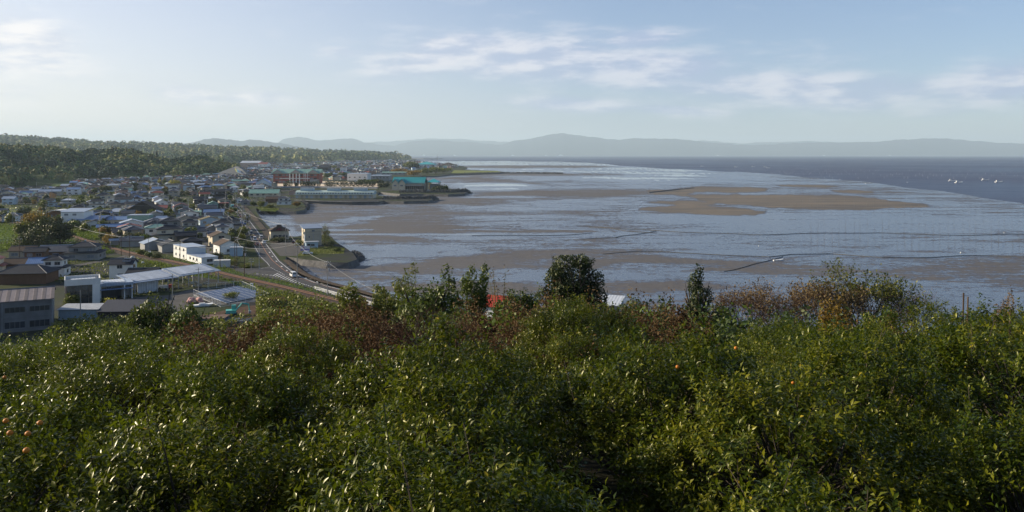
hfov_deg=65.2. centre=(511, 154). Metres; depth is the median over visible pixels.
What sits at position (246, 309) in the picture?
dirt yard
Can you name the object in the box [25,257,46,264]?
barn
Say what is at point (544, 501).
orange tree
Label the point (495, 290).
bamboo
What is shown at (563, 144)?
mountain range
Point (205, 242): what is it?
road
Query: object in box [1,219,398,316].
railway track
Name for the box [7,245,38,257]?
house
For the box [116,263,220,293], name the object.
open shed
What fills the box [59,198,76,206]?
house
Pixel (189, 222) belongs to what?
house
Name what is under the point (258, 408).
orange tree
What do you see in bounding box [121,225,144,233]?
house
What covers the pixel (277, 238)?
bush
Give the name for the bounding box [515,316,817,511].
orange tree
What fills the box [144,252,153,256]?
broadleaf tree
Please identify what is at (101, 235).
bush
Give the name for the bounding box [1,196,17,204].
house
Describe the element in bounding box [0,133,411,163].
woodland
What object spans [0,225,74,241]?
grass bank
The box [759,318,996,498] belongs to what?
orange tree
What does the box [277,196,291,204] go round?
house
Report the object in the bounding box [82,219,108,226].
house
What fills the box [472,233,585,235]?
tidal creek
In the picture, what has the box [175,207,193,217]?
house
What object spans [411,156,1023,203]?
sea
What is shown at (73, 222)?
garden tree
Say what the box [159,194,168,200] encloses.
house
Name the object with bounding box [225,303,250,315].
excavator
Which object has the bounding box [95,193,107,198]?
house
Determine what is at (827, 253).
tidal creek
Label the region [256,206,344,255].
tall grass
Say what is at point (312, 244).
garden hut
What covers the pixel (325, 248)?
lawn
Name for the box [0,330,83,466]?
orange tree
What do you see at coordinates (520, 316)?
shrub
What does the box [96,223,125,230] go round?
shed
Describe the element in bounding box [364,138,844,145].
mountain range
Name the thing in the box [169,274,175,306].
utility pole
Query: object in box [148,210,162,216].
house
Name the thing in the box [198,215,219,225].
house
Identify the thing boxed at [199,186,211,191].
house
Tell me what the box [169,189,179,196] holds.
house
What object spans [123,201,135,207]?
house
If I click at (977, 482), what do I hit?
orange tree
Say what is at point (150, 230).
house
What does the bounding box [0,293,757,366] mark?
undergrowth
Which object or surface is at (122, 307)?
shed
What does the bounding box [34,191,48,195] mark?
house
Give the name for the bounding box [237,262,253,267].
bush
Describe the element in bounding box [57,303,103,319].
shed
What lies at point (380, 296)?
bamboo
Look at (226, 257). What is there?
bush
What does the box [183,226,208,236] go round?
house
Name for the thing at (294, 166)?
school
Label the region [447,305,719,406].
dry vines
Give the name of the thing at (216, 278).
grass verge
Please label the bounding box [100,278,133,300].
service annex
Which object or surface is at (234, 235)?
garden tree
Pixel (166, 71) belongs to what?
sky
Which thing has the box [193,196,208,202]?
house
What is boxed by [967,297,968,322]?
wooden post
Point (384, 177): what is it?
factory
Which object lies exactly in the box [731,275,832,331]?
bare tree
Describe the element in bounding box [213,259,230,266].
shipping container
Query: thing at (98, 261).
road
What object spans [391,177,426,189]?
restaurant
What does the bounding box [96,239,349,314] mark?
tall grass
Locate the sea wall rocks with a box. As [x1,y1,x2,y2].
[296,271,370,296]
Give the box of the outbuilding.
[125,267,160,273]
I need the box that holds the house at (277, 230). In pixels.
[268,225,290,239]
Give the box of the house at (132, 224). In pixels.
[116,223,141,227]
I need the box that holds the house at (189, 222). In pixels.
[180,218,199,226]
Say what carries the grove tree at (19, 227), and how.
on the grass bank
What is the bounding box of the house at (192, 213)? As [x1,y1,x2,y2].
[178,210,201,216]
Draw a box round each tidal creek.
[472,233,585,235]
[588,231,653,238]
[589,226,653,232]
[593,227,1000,234]
[606,251,1016,257]
[724,256,782,271]
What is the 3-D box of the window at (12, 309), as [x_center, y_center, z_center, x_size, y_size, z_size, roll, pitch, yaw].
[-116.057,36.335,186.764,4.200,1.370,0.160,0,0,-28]
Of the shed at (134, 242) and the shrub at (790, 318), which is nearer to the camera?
the shrub at (790, 318)
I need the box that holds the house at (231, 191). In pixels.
[226,189,233,195]
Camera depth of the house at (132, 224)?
426.35 m
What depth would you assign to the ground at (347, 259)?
325.17 m
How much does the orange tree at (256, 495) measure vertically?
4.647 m
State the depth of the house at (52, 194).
750.06 m
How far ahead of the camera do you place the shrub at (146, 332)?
55.55 m
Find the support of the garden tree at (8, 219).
on the ground at (347, 259)
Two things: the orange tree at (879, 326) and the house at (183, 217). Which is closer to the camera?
the orange tree at (879, 326)
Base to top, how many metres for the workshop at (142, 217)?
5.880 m
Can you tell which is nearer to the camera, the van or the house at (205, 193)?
the van
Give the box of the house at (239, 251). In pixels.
[229,246,242,255]
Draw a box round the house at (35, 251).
[22,247,51,256]
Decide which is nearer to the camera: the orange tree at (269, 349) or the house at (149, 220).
the orange tree at (269, 349)
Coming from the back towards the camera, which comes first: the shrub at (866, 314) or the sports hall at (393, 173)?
the sports hall at (393, 173)
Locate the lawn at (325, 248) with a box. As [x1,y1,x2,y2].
[300,247,344,255]
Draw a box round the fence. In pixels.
[193,281,266,306]
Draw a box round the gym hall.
[256,178,271,185]
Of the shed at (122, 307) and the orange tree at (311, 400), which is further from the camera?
the shed at (122, 307)
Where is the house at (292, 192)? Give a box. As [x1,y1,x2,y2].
[289,190,295,194]
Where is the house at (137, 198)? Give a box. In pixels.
[134,196,141,201]
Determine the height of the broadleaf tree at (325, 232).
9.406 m
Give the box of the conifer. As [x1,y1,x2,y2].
[684,263,718,342]
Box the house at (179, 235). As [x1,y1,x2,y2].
[174,231,197,241]
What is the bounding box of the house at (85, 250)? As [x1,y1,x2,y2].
[61,241,106,260]
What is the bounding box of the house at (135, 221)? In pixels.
[119,218,143,227]
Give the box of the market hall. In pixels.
[294,188,376,197]
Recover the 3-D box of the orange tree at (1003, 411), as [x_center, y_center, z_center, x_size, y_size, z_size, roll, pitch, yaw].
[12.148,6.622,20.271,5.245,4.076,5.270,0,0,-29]
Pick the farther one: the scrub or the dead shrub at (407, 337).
the scrub
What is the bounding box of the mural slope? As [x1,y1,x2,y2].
[219,166,249,174]
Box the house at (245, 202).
[240,198,250,204]
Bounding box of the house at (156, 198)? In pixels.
[152,196,162,200]
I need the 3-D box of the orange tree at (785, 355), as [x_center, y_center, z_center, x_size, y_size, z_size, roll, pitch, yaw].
[8.359,6.217,20.178,4.482,3.827,4.585,0,0,-41]
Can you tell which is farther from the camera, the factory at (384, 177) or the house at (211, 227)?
the factory at (384, 177)
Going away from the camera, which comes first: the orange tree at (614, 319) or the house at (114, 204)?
the orange tree at (614, 319)
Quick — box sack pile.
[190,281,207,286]
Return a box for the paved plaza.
[277,181,377,186]
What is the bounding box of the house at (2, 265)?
[0,255,7,270]
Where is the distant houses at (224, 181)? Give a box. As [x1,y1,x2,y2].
[0,159,457,190]
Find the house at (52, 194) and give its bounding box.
[49,191,56,197]
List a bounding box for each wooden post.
[962,293,963,320]
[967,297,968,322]
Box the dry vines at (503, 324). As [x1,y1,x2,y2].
[452,280,687,361]
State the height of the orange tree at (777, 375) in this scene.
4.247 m
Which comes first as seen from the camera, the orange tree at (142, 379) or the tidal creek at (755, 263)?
the orange tree at (142, 379)
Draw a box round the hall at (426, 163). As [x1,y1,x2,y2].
[419,162,435,165]
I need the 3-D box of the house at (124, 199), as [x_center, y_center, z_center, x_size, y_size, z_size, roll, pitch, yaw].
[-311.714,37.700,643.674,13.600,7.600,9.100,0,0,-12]
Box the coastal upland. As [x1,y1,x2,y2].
[203,151,410,164]
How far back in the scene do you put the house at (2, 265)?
278.25 m
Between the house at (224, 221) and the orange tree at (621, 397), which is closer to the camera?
the orange tree at (621, 397)
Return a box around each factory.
[61,208,109,223]
[240,161,262,166]
[258,162,270,166]
[371,175,391,180]
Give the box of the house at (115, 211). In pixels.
[112,208,124,215]
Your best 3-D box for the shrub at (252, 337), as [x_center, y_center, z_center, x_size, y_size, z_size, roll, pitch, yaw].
[-14.407,11.609,43.696,2.244,4.249,2.237,0,0,-37]
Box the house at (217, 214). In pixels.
[206,212,222,217]
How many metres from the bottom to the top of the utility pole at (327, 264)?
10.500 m
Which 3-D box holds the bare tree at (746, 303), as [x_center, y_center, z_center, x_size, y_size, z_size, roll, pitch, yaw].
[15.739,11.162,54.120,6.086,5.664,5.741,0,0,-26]
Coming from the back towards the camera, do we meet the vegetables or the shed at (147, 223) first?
the shed at (147, 223)
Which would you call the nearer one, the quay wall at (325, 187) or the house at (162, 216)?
the house at (162, 216)
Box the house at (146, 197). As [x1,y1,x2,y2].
[141,195,151,200]
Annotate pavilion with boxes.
[427,179,440,189]
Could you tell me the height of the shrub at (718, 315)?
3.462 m
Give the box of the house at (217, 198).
[211,197,226,202]
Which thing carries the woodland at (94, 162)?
on the wooded hill
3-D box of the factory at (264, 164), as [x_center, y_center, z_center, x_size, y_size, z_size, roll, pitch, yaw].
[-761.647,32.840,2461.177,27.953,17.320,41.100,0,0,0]
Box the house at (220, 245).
[212,238,238,254]
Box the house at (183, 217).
[177,214,192,224]
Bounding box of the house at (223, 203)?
[218,202,228,208]
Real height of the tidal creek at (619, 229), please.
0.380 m
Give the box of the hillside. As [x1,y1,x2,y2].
[8,357,1021,511]
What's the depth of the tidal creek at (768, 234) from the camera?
442.20 m
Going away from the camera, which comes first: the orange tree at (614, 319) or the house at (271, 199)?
the orange tree at (614, 319)
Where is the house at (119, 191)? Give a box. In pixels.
[113,190,126,194]
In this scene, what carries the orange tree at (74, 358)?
on the hillside
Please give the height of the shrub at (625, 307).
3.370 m
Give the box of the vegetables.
[137,260,169,268]
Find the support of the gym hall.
on the ground at (347, 259)
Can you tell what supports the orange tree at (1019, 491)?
on the hillside
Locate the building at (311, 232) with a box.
[300,224,322,245]
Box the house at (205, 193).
[199,191,210,196]
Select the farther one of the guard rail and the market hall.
the market hall
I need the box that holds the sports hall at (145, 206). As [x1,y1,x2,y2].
[127,200,161,213]
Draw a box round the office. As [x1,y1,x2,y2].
[235,182,252,187]
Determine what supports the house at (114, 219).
on the ground at (347, 259)
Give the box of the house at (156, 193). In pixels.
[150,190,163,195]
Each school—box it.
[271,169,323,183]
[285,165,310,167]
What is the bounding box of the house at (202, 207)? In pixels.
[197,204,217,210]
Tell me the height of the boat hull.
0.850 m
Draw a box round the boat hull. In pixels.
[194,303,212,306]
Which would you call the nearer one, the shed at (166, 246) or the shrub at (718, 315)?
the shrub at (718, 315)
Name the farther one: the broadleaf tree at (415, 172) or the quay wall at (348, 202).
the broadleaf tree at (415, 172)
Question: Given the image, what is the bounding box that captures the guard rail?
[314,286,373,304]
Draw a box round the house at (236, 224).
[226,216,243,230]
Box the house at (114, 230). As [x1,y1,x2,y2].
[110,227,125,237]
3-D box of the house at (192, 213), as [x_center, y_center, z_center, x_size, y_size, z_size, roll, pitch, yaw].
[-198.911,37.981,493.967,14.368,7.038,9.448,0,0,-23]
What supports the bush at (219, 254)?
on the ground at (347, 259)
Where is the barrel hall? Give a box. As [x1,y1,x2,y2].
[48,209,66,216]
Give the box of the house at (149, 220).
[144,218,160,221]
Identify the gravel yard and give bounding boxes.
[116,287,200,315]
[192,288,255,304]
[269,242,303,255]
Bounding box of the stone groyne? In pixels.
[648,188,689,192]
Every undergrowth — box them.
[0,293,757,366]
[607,298,1017,357]
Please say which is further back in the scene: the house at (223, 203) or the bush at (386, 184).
the bush at (386, 184)
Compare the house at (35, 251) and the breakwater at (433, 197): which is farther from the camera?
the breakwater at (433, 197)
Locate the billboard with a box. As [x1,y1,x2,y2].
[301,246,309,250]
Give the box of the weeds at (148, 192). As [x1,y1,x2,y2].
[1,179,264,252]
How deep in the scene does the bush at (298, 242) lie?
362.88 m
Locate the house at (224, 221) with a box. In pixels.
[212,218,234,228]
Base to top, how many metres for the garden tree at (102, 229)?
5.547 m
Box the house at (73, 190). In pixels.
[66,187,81,194]
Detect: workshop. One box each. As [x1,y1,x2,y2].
[0,286,55,332]
[127,214,152,220]
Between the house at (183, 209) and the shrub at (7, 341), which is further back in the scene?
the house at (183, 209)
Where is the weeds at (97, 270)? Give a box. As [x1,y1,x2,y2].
[55,255,191,300]
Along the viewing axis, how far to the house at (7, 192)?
748.60 m
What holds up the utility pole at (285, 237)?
on the gravel yard at (291, 249)
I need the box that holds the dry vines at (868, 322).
[792,310,910,349]
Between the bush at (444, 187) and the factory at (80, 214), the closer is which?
the factory at (80, 214)
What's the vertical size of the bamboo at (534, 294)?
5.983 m
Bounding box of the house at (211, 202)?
[207,201,218,208]
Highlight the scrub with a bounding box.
[40,286,348,342]
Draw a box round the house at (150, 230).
[144,223,165,237]
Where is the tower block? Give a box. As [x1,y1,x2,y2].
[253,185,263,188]
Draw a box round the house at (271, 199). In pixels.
[265,196,281,202]
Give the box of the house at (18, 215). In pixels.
[0,212,23,221]
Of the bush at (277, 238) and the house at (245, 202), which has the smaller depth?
the bush at (277, 238)
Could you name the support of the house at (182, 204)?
on the ground at (347, 259)
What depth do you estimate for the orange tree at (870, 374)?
12.77 m
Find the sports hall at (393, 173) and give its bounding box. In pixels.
[382,172,406,174]
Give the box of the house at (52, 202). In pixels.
[44,198,57,206]
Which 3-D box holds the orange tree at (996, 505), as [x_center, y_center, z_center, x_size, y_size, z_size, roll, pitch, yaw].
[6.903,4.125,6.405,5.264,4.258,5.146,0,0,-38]
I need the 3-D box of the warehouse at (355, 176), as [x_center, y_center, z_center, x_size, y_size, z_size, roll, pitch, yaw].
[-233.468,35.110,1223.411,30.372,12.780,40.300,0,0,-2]
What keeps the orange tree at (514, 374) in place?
on the hillside
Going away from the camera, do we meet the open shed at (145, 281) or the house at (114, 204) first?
the open shed at (145, 281)
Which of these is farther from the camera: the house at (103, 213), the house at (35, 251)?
the house at (103, 213)
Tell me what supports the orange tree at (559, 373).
on the hillside
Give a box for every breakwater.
[283,199,309,209]
[381,194,438,200]
[398,188,471,193]
[464,172,562,173]
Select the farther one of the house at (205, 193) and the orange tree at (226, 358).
the house at (205, 193)
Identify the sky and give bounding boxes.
[0,0,1023,143]
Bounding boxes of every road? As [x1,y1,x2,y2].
[71,251,146,266]
[168,199,233,263]
[226,196,373,304]
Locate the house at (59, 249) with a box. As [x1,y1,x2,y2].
[40,244,72,255]
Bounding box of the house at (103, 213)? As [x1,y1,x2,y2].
[94,211,111,214]
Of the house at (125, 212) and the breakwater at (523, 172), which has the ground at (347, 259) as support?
the house at (125, 212)
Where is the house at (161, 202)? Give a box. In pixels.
[154,199,167,204]
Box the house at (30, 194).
[20,191,32,196]
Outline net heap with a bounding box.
[187,297,202,302]
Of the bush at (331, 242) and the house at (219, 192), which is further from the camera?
the house at (219, 192)
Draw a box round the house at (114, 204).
[109,201,121,207]
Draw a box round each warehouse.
[173,243,218,263]
[347,173,370,181]
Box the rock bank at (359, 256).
[351,250,366,261]
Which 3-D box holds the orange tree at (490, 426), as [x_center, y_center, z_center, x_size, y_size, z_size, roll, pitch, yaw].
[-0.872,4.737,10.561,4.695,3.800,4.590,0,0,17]
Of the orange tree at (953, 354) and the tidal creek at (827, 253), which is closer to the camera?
the orange tree at (953, 354)
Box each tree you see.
[0,322,150,412]
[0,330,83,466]
[0,331,64,384]
[0,339,213,488]
[0,376,180,511]
[0,383,167,511]
[3,391,386,511]
[4,212,17,224]
[10,226,55,245]
[13,219,34,236]
[16,206,23,212]
[20,208,50,237]
[22,206,31,212]
[30,215,62,234]
[33,317,171,397]
[41,200,49,207]
[42,335,341,511]
[44,221,76,244]
[59,322,265,465]
[62,293,79,304]
[67,219,80,228]
[75,198,84,203]
[79,222,92,231]
[98,227,106,232]
[99,185,113,190]
[122,232,133,236]
[126,291,175,342]
[135,249,145,254]
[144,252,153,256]
[164,301,211,344]
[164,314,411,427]
[184,226,196,230]
[204,354,359,460]
[222,291,239,297]
[227,228,237,234]
[227,232,238,240]
[228,315,372,417]
[232,307,287,343]
[238,226,247,234]
[257,201,264,206]
[267,296,286,304]
[269,299,332,332]
[270,356,627,511]
[283,403,626,511]
[298,310,574,510]
[322,224,331,241]
[355,327,578,485]
[375,179,383,184]
[386,277,464,340]
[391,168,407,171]
[403,161,416,166]
[405,170,421,175]
[418,167,432,173]
[430,166,443,172]
[437,167,451,171]
[491,289,539,338]
[502,315,645,408]
[504,355,640,445]
[507,286,664,366]
[509,297,624,372]
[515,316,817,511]
[536,253,608,315]
[575,321,777,485]
[613,351,977,511]
[642,327,740,363]
[654,352,785,443]
[693,447,960,511]
[707,279,797,339]
[726,308,821,369]
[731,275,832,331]
[740,316,867,374]
[747,331,1010,511]
[751,350,868,419]
[756,319,899,415]
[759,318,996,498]
[783,273,900,326]
[806,257,924,328]
[852,287,1003,387]
[853,330,921,353]
[862,306,1023,472]
[888,284,958,336]
[899,389,1023,511]
[927,392,1023,511]
[928,349,1023,431]
[956,288,1023,401]
[986,493,1006,511]
[989,307,1023,347]
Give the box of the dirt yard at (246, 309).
[208,305,271,337]
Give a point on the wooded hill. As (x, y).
(40, 181)
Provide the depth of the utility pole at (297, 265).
254.56 m
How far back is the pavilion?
945.52 m
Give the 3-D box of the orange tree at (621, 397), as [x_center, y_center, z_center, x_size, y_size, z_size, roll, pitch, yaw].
[3.525,5.368,16.365,4.590,3.744,4.250,0,0,41]
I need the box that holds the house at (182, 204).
[174,202,189,213]
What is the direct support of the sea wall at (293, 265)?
on the ground at (347, 259)
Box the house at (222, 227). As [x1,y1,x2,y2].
[214,223,230,233]
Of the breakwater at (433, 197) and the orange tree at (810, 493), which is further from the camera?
the breakwater at (433, 197)
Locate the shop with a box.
[248,189,280,197]
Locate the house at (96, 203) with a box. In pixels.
[88,199,106,207]
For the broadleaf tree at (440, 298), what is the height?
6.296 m
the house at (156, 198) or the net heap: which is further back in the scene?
the house at (156, 198)
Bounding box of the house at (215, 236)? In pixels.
[207,230,231,246]
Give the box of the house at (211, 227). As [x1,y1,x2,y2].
[205,224,215,230]
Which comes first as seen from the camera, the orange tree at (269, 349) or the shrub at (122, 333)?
the orange tree at (269, 349)
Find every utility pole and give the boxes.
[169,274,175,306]
[242,246,246,275]
[285,224,287,253]
[297,246,297,284]
[326,260,330,294]
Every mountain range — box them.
[183,138,322,151]
[278,133,1023,155]
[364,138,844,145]
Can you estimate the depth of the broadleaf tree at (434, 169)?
1686.67 m
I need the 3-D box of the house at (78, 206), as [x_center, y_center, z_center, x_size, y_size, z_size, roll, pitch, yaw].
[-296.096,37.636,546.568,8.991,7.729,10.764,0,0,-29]
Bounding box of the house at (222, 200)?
[218,198,230,206]
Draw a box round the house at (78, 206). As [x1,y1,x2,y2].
[71,204,85,207]
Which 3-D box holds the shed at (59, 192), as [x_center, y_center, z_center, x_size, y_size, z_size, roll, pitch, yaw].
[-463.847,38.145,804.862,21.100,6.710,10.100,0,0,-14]
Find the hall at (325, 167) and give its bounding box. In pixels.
[318,165,330,169]
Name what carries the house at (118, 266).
on the ground at (347, 259)
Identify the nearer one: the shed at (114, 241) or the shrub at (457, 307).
the shrub at (457, 307)
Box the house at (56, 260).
[41,253,71,276]
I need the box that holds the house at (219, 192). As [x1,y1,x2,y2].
[213,189,227,198]
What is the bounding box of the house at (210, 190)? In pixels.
[204,189,213,194]
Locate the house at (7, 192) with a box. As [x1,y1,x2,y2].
[1,191,15,194]
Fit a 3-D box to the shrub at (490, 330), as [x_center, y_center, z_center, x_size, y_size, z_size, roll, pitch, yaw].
[-1.556,9.526,39.929,2.234,3.444,1.989,0,0,36]
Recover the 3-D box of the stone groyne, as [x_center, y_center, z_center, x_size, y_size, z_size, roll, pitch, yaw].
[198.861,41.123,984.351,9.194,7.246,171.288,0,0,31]
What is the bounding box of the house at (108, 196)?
[105,194,113,201]
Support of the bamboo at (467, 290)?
on the hillside
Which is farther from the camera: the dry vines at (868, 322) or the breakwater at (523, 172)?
the breakwater at (523, 172)
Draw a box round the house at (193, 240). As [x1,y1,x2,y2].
[180,237,203,244]
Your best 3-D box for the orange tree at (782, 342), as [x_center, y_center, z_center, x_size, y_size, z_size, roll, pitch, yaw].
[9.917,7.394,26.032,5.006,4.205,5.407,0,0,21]
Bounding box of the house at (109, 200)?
[105,197,114,205]
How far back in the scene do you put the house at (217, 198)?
678.41 m
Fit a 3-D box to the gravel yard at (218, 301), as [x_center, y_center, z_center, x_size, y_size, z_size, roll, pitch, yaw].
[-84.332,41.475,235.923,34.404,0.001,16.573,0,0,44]
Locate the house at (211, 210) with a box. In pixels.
[203,208,224,216]
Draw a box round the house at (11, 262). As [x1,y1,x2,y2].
[4,257,27,268]
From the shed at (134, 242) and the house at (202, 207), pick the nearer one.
the shed at (134, 242)
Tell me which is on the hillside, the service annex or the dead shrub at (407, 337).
the dead shrub at (407, 337)
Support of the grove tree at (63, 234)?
on the grass bank
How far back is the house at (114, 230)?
396.68 m
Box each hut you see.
[304,241,318,247]
[598,294,624,316]
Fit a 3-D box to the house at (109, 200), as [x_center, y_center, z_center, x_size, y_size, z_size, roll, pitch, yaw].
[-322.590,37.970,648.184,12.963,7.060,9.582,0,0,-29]
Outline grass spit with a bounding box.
[452,170,498,172]
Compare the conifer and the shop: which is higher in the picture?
the shop
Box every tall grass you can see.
[0,223,115,253]
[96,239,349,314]
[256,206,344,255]
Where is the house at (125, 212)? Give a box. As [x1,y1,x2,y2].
[120,210,135,215]
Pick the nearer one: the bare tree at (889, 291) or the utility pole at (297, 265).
the bare tree at (889, 291)
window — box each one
[4,306,24,313]
[4,321,24,329]
[29,304,49,311]
[29,319,49,327]
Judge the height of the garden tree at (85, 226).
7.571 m
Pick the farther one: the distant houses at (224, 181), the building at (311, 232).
the distant houses at (224, 181)
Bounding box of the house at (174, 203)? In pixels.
[171,202,180,209]
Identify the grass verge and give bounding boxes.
[125,249,330,295]
[193,274,333,312]
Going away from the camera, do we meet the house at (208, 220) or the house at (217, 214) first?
the house at (208, 220)
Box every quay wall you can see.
[277,186,378,188]
[298,200,378,204]
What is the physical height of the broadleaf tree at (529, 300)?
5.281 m
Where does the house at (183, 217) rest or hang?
on the ground at (347, 259)
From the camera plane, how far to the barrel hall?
474.49 m
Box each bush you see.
[97,232,107,239]
[102,232,115,242]
[152,252,161,258]
[212,252,223,257]
[221,255,241,260]
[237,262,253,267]
[238,233,245,239]
[245,240,254,247]
[271,236,286,241]
[295,239,303,245]
[322,237,334,246]
[376,181,390,186]
[431,186,441,189]
[435,184,448,189]
[620,295,651,313]
[964,293,993,330]
[989,285,1016,333]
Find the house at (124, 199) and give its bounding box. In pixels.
[114,196,134,202]
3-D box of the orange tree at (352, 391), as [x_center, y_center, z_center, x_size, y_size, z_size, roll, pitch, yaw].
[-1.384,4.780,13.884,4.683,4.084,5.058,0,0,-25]
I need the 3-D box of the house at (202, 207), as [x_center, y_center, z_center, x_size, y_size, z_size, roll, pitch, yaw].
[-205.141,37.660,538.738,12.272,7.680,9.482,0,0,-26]
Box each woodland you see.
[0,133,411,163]
[0,142,245,185]
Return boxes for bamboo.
[335,281,402,337]
[388,262,418,319]
[440,263,493,325]
[488,265,508,329]
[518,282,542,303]
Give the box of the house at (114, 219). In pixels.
[105,216,129,222]
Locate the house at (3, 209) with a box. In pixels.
[0,208,9,214]
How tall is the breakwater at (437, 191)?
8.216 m
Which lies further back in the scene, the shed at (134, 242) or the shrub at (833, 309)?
the shed at (134, 242)
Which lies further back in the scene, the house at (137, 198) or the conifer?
the house at (137, 198)
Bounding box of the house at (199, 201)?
[191,198,207,204]
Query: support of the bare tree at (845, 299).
on the hillside
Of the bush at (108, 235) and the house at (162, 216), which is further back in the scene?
the house at (162, 216)
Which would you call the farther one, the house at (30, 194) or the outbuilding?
the house at (30, 194)
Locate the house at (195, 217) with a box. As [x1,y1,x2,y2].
[191,215,200,223]
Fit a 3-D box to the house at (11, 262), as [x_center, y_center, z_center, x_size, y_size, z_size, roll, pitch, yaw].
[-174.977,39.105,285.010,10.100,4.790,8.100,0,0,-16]
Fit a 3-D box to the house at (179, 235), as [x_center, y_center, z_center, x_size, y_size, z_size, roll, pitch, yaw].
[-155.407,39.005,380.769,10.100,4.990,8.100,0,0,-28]
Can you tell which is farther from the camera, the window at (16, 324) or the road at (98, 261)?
the road at (98, 261)
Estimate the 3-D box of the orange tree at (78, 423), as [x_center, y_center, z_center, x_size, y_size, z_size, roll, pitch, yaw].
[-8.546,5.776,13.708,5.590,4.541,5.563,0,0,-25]
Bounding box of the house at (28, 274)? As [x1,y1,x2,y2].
[0,264,61,284]
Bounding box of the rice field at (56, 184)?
[50,182,69,185]
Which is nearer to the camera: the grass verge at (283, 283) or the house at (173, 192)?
the grass verge at (283, 283)
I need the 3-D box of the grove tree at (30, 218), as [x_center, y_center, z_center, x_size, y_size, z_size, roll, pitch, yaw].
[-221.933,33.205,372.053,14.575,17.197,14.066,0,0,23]
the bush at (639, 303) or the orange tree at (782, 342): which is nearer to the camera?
the orange tree at (782, 342)
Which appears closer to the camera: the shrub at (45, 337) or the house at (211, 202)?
the shrub at (45, 337)
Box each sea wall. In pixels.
[241,206,279,242]
[283,260,404,304]
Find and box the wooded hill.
[9,157,227,186]
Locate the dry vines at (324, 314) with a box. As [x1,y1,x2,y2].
[159,296,409,362]
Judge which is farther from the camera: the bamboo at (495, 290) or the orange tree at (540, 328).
the bamboo at (495, 290)
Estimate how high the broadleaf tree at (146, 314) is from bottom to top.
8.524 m
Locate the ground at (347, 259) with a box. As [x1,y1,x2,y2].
[0,159,746,348]
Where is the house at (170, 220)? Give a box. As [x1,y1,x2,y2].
[159,217,180,225]
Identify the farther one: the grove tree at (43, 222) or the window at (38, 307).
the grove tree at (43, 222)
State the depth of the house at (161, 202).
601.85 m
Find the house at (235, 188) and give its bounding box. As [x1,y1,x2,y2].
[229,186,238,191]
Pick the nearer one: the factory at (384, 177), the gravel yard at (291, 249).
the gravel yard at (291, 249)
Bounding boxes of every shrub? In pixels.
[5,334,25,350]
[22,326,56,348]
[100,319,140,341]
[130,323,172,349]
[205,328,245,353]
[225,325,261,369]
[339,320,373,355]
[367,304,488,358]
[433,305,467,360]
[464,313,499,356]
[511,304,541,338]
[609,301,637,325]
[643,295,675,333]
[666,305,692,346]
[706,302,734,354]
[781,306,814,347]
[816,292,853,334]
[858,301,898,333]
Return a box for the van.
[289,271,296,276]
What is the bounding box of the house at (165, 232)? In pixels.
[152,224,183,240]
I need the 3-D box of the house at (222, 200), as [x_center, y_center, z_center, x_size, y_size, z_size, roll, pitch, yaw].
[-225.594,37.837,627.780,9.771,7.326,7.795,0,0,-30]
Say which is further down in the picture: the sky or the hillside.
the hillside
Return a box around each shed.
[38,189,63,195]
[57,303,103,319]
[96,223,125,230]
[96,299,148,318]
[109,238,118,245]
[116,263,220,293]
[118,236,144,246]
[139,237,164,250]
[144,222,166,226]
[156,239,181,252]
[201,314,251,325]
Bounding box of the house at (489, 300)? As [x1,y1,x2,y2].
[483,294,513,316]
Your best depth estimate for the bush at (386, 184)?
1008.60 m
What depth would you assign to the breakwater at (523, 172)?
1823.86 m
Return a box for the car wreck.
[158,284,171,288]
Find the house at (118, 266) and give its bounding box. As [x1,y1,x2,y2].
[107,258,138,278]
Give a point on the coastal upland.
(341, 159)
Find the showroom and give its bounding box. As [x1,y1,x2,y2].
[64,274,100,302]
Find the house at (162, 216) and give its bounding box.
[151,215,166,218]
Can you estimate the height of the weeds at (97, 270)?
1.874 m
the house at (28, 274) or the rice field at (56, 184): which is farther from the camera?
the rice field at (56, 184)
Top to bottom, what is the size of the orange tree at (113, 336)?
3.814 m
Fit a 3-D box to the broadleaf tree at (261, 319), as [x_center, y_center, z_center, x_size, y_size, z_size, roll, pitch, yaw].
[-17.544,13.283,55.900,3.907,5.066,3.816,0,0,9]
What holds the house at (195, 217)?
on the ground at (347, 259)
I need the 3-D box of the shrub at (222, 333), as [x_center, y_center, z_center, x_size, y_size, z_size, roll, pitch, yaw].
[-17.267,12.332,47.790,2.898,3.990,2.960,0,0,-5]
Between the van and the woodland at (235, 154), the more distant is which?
the woodland at (235, 154)
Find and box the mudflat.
[258,161,1023,332]
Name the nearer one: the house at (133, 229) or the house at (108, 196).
the house at (133, 229)
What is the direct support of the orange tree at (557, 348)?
on the hillside
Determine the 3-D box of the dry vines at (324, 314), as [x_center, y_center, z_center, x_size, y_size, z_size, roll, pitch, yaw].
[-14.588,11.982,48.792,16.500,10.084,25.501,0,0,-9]

